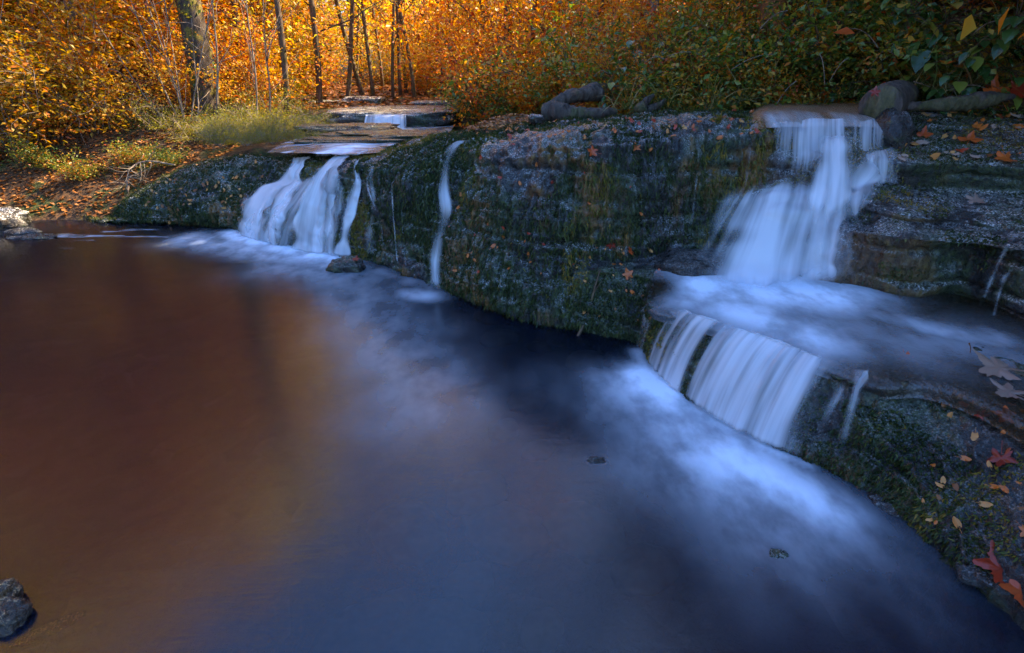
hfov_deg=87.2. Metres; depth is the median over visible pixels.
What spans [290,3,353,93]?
shrub
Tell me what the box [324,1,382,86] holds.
tree
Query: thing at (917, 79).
grass clump
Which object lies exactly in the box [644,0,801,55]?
shrub
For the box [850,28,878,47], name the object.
twig
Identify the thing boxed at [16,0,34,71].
tree
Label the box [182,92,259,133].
shrub
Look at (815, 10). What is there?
shrub
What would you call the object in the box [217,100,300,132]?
shrub
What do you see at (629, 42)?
leafy plant
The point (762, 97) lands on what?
shrub
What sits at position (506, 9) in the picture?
tree
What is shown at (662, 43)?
leafy plant
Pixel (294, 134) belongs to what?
shrub
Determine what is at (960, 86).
leafy plant
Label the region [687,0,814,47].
shrub
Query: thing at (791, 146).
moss
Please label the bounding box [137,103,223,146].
shrub
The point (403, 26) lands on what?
shrub
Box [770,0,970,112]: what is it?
shrub
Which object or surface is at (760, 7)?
tree
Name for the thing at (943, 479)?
fallen leaf
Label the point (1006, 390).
fallen leaf
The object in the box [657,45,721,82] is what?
grass clump
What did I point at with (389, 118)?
waterfall
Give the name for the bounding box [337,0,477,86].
shrub
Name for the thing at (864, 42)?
twig
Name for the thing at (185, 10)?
tree
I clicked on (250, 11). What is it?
tree
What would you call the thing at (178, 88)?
sapling
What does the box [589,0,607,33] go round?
tree
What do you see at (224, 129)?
shrub
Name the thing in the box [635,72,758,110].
shrub
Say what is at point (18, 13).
shrub
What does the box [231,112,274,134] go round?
shrub
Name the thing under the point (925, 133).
fallen leaf
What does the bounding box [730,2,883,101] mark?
shrub
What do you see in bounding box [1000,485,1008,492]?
fallen leaf
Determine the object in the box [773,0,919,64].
shrub
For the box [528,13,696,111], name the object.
shrub
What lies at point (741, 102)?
grass clump
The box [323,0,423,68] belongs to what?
tree
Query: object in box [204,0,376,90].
shrub
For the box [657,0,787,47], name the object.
shrub
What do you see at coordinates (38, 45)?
shrub
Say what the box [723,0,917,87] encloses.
shrub
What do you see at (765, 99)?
shrub
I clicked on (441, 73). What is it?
tree
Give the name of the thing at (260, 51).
shrub
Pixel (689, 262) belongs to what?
rock
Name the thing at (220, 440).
pool water
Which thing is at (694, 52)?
shrub
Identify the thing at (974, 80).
grass clump
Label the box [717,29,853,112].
shrub
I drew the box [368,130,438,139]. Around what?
stone layer
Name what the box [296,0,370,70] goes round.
tree
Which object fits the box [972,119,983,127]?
fallen leaf
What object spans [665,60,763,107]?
grass clump
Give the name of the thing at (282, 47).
tree
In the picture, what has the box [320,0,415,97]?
tree
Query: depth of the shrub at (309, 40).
10.58 m
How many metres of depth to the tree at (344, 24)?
24.74 m
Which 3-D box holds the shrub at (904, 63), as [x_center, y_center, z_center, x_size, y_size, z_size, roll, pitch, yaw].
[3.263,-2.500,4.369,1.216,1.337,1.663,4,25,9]
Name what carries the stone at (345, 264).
in the pool water at (220, 440)
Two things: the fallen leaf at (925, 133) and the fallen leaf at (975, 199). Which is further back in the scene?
the fallen leaf at (925, 133)
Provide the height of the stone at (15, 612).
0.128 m
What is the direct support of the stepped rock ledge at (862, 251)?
on the ground
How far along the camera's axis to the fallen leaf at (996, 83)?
3.77 m
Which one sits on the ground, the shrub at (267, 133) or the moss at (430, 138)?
the shrub at (267, 133)
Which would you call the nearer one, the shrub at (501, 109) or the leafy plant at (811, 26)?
the leafy plant at (811, 26)
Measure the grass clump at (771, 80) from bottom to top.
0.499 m
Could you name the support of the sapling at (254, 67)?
on the ground
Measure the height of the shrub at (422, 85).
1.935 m
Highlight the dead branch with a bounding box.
[108,144,174,196]
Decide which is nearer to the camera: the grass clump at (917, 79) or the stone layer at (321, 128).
the grass clump at (917, 79)
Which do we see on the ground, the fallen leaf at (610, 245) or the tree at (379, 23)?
the tree at (379, 23)
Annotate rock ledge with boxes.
[83,110,779,331]
[727,110,1023,318]
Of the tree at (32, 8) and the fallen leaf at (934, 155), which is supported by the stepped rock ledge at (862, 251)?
the fallen leaf at (934, 155)
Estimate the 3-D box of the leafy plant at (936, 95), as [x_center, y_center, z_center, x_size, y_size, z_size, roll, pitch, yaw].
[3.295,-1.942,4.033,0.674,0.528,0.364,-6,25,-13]
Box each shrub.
[0,0,134,49]
[0,0,139,99]
[0,0,159,144]
[0,0,182,111]
[0,0,261,74]
[0,3,16,90]
[0,3,174,150]
[0,125,70,170]
[33,143,122,182]
[52,0,226,51]
[96,0,370,96]
[99,137,162,166]
[101,0,273,90]
[110,13,324,113]
[115,90,188,132]
[118,24,253,115]
[129,0,293,37]
[129,0,330,102]
[136,139,193,167]
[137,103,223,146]
[160,0,348,65]
[161,0,366,96]
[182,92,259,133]
[184,108,243,140]
[185,116,240,150]
[186,105,264,147]
[188,121,235,146]
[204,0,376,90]
[216,119,266,144]
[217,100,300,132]
[220,84,316,131]
[224,120,263,140]
[230,70,335,116]
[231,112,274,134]
[231,125,264,145]
[237,107,311,141]
[246,122,293,144]
[252,2,338,73]
[256,124,276,140]
[271,122,315,142]
[275,1,359,85]
[278,115,313,129]
[284,101,338,124]
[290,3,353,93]
[301,2,375,88]
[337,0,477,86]
[342,15,408,83]
[349,0,500,89]
[354,0,570,79]
[356,3,464,86]
[372,13,472,93]
[374,0,543,79]
[403,0,581,99]
[411,0,582,127]
[412,0,587,75]
[416,61,508,107]
[427,54,507,123]
[435,25,544,125]
[442,0,634,99]
[446,1,667,112]
[465,0,684,63]
[471,56,541,120]
[479,25,609,115]
[486,0,625,26]
[486,0,695,89]
[502,14,591,108]
[528,0,666,102]
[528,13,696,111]
[539,7,636,88]
[552,0,703,30]
[558,59,634,83]
[567,31,721,113]
[572,15,708,85]
[573,0,728,70]
[574,17,683,114]
[580,0,742,68]
[590,0,827,106]
[598,0,749,43]
[607,48,732,112]
[621,0,751,48]
[628,0,745,76]
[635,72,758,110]
[642,12,739,103]
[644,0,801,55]
[653,13,784,109]
[655,3,778,87]
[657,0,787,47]
[660,0,736,40]
[669,2,833,111]
[674,0,818,35]
[675,0,732,24]
[680,3,856,100]
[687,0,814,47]
[695,50,766,110]
[708,57,792,110]
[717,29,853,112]
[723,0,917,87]
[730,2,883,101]
[755,72,851,113]
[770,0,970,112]
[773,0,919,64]
[774,58,949,113]
[791,0,936,32]
[805,0,979,59]
[823,0,1021,97]
[830,0,1016,86]
[868,65,1023,121]
[875,2,1023,80]
[911,0,1023,23]
[941,32,1023,88]
[949,0,1023,80]
[961,0,1023,57]
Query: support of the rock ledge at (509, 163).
on the ground
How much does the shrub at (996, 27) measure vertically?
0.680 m
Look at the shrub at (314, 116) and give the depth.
7.19 m
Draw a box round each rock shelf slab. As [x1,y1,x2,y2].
[319,105,461,125]
[358,122,443,126]
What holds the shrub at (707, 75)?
on the ground
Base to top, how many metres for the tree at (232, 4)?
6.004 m
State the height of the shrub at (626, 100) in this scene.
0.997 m
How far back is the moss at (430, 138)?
4.01 m
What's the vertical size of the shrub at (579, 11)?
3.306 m
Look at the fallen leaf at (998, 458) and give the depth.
1.86 m
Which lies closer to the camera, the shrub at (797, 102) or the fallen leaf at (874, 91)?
the fallen leaf at (874, 91)
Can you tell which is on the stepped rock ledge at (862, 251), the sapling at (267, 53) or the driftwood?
the driftwood
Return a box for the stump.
[633,94,666,112]
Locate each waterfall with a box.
[239,150,366,255]
[365,114,403,128]
[433,141,463,280]
[652,310,817,445]
[725,117,886,284]
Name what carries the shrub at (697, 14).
on the ground
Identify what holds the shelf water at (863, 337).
on the rock shelf at (958, 428)
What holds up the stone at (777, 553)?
in the pool water at (220, 440)
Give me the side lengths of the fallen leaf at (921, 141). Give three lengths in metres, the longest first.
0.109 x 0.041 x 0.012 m
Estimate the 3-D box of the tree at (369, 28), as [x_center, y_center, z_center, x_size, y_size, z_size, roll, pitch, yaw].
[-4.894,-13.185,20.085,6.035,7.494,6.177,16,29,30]
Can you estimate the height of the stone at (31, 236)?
0.077 m
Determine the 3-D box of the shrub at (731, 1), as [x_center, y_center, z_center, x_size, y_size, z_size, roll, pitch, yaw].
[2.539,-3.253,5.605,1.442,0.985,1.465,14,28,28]
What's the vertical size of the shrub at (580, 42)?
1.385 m
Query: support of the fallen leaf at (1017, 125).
on the stepped rock ledge at (862, 251)
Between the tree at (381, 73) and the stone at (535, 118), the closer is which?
the stone at (535, 118)
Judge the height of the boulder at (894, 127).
0.359 m
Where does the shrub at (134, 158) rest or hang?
on the ground
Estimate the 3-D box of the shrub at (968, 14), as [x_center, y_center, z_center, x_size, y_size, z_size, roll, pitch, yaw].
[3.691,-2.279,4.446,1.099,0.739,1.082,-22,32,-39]
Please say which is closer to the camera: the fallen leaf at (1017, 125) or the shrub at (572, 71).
the fallen leaf at (1017, 125)
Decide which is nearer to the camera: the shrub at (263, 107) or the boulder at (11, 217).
the boulder at (11, 217)
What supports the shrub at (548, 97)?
on the ground
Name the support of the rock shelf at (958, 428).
on the ground
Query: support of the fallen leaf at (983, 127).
on the stepped rock ledge at (862, 251)
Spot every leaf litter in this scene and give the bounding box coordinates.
[0,0,336,216]
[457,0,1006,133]
[569,0,1020,110]
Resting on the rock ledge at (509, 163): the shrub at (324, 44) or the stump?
the stump
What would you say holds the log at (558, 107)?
on the rock ledge at (509, 163)
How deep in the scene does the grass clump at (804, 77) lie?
4.63 m
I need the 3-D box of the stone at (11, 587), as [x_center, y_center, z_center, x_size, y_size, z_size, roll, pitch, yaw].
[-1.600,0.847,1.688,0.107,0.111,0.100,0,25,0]
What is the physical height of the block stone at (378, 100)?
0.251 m
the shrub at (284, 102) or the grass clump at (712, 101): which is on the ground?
the shrub at (284, 102)
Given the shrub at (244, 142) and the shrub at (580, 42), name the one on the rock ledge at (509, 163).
the shrub at (244, 142)
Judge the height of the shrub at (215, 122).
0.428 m
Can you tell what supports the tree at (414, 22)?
on the ground
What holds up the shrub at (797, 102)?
on the ground
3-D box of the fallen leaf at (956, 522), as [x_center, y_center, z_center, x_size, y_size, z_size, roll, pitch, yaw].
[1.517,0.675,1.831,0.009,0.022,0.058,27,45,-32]
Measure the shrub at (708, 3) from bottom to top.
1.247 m
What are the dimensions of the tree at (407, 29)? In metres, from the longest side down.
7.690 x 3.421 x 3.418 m
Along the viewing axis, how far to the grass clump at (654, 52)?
4.93 m
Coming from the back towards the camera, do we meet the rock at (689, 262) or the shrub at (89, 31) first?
the shrub at (89, 31)
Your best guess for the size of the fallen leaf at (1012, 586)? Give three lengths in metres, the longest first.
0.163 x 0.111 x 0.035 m
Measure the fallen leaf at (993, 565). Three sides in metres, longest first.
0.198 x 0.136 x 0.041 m
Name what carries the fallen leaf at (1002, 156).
on the stepped rock ledge at (862, 251)
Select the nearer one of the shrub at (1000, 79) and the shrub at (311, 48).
the shrub at (1000, 79)
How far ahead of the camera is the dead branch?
6.62 m
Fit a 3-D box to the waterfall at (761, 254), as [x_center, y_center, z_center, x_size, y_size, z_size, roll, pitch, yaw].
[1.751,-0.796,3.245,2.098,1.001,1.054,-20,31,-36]
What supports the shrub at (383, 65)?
on the ground
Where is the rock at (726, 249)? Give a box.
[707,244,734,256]
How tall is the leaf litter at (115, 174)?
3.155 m
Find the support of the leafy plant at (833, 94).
on the ground
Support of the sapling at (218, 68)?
on the ground
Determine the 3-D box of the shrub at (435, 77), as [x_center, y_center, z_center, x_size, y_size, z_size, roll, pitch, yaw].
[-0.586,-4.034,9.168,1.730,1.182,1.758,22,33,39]
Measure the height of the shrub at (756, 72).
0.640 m
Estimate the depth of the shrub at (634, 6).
5.89 m
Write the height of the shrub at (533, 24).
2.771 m
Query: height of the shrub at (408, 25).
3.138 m
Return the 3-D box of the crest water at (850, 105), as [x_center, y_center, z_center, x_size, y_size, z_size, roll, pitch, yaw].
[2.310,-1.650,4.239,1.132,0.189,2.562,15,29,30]
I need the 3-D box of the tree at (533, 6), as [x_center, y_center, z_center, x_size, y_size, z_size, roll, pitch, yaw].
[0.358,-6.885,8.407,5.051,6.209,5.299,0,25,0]
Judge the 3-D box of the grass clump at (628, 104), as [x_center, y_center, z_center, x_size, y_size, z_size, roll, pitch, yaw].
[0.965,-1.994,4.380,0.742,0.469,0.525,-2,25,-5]
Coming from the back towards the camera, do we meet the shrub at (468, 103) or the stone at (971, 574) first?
the shrub at (468, 103)
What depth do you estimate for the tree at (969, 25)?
3.23 m
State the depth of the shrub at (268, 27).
11.53 m
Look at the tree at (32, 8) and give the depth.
7.55 m
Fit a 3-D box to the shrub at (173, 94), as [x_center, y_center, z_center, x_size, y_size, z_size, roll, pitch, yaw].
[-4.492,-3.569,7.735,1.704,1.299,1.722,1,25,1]
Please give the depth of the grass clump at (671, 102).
4.50 m
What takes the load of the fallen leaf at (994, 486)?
on the rock shelf at (958, 428)
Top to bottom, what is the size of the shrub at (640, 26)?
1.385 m
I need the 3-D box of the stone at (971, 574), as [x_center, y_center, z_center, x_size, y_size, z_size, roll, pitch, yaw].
[1.633,0.819,1.747,0.375,0.129,0.218,0,25,0]
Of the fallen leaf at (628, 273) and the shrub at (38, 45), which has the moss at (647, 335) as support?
the fallen leaf at (628, 273)
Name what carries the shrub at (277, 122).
on the ground
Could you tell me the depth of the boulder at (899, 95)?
3.40 m
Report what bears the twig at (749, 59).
in the shrub at (711, 75)
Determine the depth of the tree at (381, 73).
17.78 m
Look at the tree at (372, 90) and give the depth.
12.26 m
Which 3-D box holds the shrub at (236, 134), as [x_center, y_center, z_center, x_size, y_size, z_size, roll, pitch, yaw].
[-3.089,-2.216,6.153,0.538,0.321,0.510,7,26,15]
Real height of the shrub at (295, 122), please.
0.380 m
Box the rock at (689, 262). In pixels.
[649,248,730,275]
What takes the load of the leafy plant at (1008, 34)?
on the stepped rock ledge at (862, 251)
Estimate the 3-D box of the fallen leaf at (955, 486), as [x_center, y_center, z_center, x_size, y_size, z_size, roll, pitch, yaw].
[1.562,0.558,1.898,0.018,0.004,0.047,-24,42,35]
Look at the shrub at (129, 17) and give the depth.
8.84 m
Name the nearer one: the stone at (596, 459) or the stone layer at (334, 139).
the stone at (596, 459)
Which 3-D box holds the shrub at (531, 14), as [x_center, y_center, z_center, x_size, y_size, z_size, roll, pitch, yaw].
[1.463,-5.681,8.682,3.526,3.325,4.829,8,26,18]
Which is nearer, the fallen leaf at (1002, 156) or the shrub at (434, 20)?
the fallen leaf at (1002, 156)
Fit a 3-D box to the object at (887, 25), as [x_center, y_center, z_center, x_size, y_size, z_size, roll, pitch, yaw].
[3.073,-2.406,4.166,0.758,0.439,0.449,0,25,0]
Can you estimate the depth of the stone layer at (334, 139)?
5.86 m
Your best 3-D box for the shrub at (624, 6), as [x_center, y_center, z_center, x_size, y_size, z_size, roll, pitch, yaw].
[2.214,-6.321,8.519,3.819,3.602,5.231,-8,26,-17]
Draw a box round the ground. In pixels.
[0,0,1023,219]
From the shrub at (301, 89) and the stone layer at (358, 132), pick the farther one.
the shrub at (301, 89)
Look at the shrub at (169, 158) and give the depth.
6.85 m
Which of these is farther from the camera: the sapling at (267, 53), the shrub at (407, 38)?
the shrub at (407, 38)
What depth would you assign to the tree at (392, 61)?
12.12 m
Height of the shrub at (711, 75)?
0.997 m
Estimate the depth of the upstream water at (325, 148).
5.61 m
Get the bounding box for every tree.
[0,0,135,96]
[8,0,316,61]
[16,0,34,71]
[47,0,93,97]
[51,0,303,99]
[51,0,322,102]
[85,0,371,71]
[155,0,439,103]
[173,0,224,122]
[229,0,345,77]
[272,0,374,95]
[274,0,356,115]
[275,0,360,96]
[286,0,405,78]
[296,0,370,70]
[300,0,412,62]
[303,0,438,79]
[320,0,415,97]
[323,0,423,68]
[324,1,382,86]
[332,0,391,94]
[334,0,446,76]
[363,0,408,92]
[367,2,407,86]
[380,0,433,89]
[380,0,439,97]
[386,0,443,93]
[395,0,447,96]
[401,0,457,87]
[407,0,428,87]
[433,0,580,65]
[479,0,492,58]
[503,0,511,55]
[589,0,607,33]
[644,0,658,49]
[756,0,786,64]
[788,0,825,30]
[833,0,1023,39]
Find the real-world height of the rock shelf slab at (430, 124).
0.315 m
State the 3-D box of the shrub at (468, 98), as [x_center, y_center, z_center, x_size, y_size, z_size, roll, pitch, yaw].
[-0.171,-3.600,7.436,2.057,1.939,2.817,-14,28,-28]
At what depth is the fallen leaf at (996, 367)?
2.14 m
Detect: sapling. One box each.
[23,0,224,123]
[142,0,257,114]
[225,0,267,125]
[242,0,298,117]
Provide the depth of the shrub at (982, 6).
4.41 m
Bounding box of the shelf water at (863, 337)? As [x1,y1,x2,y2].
[645,269,1023,444]
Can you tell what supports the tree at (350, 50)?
on the ground
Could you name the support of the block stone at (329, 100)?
on the ground
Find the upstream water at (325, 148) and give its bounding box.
[267,124,453,154]
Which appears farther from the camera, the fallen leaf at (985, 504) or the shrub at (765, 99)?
the shrub at (765, 99)
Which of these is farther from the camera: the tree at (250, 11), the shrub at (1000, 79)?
the tree at (250, 11)
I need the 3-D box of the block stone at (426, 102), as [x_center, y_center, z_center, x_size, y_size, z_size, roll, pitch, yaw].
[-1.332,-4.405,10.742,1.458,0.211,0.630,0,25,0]
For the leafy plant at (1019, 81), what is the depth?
3.75 m
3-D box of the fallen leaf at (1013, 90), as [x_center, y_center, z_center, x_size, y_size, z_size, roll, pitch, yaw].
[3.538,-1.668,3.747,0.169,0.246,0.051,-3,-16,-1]
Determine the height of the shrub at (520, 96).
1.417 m
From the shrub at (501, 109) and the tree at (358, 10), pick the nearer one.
the shrub at (501, 109)
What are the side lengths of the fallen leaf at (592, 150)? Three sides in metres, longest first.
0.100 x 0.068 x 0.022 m
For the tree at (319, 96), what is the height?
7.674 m
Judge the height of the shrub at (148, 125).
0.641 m
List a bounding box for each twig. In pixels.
[731,54,774,69]
[834,41,884,43]
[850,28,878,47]
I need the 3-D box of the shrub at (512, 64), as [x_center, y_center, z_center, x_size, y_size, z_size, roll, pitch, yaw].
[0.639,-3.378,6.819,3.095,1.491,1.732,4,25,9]
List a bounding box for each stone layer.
[290,135,408,143]
[292,123,400,136]
[319,129,420,135]
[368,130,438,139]
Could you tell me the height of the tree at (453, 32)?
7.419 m
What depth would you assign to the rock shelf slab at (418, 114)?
7.96 m
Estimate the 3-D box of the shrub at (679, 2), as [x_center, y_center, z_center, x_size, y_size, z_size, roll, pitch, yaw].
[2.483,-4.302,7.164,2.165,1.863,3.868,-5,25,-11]
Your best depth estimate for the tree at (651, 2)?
6.03 m
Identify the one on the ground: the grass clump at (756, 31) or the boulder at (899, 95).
the grass clump at (756, 31)
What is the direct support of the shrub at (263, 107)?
on the ground
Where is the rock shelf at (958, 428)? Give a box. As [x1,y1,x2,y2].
[569,258,1023,629]
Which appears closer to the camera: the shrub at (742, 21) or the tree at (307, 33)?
the shrub at (742, 21)
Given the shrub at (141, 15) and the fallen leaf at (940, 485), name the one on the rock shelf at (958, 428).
the fallen leaf at (940, 485)
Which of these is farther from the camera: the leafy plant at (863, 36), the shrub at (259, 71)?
the shrub at (259, 71)
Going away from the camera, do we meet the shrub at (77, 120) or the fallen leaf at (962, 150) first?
the fallen leaf at (962, 150)
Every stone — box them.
[0,578,23,600]
[0,596,32,636]
[4,227,41,235]
[5,233,57,239]
[306,100,350,103]
[325,255,365,272]
[342,96,376,102]
[368,96,385,103]
[408,100,452,105]
[528,114,543,123]
[586,456,605,463]
[769,548,788,558]
[867,492,903,519]
[955,562,993,593]
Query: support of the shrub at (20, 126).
on the ground
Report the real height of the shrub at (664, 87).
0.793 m
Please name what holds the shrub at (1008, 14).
on the ground
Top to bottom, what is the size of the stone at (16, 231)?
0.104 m
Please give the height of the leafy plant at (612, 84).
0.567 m
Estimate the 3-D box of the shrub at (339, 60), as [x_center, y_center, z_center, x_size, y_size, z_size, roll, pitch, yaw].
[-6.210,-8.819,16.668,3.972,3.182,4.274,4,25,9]
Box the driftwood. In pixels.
[905,91,1015,111]
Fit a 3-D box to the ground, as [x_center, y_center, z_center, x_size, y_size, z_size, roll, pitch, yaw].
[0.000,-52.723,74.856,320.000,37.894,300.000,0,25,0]
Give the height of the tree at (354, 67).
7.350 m
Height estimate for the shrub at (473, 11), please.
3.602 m
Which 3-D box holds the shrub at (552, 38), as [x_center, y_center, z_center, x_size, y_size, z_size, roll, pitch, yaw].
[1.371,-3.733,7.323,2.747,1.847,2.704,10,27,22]
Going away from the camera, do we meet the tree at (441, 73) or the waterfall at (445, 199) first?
the waterfall at (445, 199)
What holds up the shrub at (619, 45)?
on the ground
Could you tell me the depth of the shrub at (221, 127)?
6.34 m
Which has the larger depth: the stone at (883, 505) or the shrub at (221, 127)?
the shrub at (221, 127)
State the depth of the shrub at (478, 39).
9.13 m
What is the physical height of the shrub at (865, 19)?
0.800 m
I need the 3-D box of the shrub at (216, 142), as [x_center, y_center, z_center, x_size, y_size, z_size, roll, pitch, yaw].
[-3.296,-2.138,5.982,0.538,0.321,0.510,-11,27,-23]
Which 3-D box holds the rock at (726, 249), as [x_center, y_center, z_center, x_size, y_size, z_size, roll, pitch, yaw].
[1.448,-0.425,3.500,0.418,0.203,0.334,0,25,0]
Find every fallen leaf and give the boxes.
[588,145,600,155]
[606,243,615,248]
[622,268,632,282]
[869,85,880,99]
[916,140,931,143]
[917,125,932,137]
[928,153,939,159]
[935,482,944,487]
[940,476,945,483]
[952,478,958,490]
[952,516,961,532]
[955,148,968,151]
[957,130,983,144]
[957,455,971,460]
[965,192,984,203]
[971,429,978,440]
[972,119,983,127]
[972,349,1023,379]
[972,501,992,506]
[972,540,1004,587]
[977,123,988,130]
[983,74,1010,110]
[984,484,998,488]
[986,440,1017,465]
[990,378,1023,399]
[994,147,1016,162]
[999,579,1023,607]
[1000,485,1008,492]
[1009,75,1023,97]
[1013,124,1023,128]
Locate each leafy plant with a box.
[581,59,634,114]
[617,32,662,70]
[659,39,709,83]
[757,41,807,91]
[785,11,844,41]
[806,57,870,101]
[831,19,892,76]
[850,50,918,97]
[883,0,942,46]
[891,0,1023,83]
[900,29,979,98]
[917,0,1023,95]
[926,60,1014,117]
[949,33,1023,115]
[958,0,1023,64]
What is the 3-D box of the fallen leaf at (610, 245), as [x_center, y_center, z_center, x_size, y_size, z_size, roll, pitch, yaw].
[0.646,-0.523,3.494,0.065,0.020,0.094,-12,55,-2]
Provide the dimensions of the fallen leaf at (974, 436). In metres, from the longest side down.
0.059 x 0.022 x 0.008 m
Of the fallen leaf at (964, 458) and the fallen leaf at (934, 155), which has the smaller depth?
the fallen leaf at (964, 458)
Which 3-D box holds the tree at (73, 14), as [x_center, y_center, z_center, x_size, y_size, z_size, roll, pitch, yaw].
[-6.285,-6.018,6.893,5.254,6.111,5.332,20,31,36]
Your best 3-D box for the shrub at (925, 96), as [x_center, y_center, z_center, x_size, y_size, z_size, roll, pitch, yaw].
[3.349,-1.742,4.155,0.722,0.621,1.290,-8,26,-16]
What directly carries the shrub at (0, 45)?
on the ground
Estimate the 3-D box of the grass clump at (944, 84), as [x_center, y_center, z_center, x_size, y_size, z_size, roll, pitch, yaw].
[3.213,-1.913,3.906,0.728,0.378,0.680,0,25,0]
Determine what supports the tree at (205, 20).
on the ground
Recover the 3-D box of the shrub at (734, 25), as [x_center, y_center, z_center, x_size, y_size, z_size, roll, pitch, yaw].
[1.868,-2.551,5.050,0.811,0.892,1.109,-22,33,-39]
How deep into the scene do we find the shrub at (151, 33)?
8.20 m
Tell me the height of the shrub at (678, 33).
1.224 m
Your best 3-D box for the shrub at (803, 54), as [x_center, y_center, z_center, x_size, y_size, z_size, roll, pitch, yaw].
[2.299,-2.325,4.840,1.532,1.047,1.556,-1,25,-1]
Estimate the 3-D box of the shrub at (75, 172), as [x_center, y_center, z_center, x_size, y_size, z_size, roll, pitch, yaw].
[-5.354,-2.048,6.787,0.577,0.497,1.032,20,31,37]
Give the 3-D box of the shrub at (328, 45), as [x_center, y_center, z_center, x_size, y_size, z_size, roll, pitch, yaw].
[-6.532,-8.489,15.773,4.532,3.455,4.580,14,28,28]
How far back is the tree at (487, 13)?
11.18 m
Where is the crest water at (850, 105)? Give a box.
[751,102,874,127]
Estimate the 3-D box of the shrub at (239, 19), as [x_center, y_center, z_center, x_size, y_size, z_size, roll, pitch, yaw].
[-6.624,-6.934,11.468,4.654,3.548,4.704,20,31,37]
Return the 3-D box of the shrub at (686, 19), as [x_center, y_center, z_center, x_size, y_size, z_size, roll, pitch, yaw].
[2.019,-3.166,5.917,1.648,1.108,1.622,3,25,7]
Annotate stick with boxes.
[577,269,601,335]
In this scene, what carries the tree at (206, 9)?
on the ground
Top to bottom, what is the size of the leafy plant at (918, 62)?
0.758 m
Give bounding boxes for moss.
[82,106,813,333]
[567,269,1023,592]
[729,109,1023,291]
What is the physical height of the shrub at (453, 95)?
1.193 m
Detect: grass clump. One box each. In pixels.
[596,55,674,108]
[630,65,712,108]
[631,23,673,72]
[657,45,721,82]
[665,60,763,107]
[716,53,784,109]
[722,5,789,45]
[733,47,821,100]
[786,55,842,93]
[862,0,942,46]
[884,35,962,95]
[887,40,1005,90]
[936,31,1022,92]
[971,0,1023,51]
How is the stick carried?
on the pool water at (220, 440)
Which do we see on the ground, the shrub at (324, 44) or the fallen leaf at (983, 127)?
the shrub at (324, 44)
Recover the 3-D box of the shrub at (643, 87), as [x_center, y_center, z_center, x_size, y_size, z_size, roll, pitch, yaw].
[1.289,-2.211,5.050,1.442,0.985,1.465,-20,31,-37]
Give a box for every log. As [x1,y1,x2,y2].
[541,82,617,121]
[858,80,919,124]
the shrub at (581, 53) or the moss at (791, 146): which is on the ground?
the shrub at (581, 53)
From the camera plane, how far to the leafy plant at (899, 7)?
4.01 m
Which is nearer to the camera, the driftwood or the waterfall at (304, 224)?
the driftwood
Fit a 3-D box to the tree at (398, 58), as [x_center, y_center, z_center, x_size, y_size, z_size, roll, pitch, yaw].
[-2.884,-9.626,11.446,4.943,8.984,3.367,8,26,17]
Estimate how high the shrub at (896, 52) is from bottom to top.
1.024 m
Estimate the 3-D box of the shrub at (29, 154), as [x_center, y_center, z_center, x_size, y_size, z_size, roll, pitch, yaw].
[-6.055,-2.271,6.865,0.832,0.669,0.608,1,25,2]
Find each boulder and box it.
[0,207,32,229]
[868,108,914,149]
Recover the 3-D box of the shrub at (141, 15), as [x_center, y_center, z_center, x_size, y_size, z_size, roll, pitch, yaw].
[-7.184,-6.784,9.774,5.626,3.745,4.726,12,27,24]
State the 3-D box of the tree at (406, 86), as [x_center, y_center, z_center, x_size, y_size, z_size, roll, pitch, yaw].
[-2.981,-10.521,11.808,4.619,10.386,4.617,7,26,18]
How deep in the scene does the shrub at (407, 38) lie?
16.08 m
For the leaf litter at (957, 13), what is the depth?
4.59 m
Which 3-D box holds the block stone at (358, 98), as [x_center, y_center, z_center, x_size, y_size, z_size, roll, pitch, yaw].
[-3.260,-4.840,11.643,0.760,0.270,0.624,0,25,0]
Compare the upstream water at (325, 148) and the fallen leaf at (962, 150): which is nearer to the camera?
the fallen leaf at (962, 150)
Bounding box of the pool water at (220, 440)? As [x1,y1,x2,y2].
[0,220,1023,652]
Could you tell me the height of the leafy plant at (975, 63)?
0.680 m
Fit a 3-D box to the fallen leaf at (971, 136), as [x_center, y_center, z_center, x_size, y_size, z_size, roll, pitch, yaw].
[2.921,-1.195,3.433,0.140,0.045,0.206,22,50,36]
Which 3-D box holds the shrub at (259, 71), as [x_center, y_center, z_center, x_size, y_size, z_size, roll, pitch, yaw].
[-4.626,-4.428,8.654,3.018,2.078,2.204,-7,26,-15]
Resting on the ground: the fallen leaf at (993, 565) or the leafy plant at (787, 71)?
the leafy plant at (787, 71)
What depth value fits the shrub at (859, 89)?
4.41 m
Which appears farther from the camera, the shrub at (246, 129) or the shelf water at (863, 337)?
the shrub at (246, 129)
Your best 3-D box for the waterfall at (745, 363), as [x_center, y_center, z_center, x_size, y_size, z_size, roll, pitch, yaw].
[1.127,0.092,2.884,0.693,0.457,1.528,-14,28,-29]

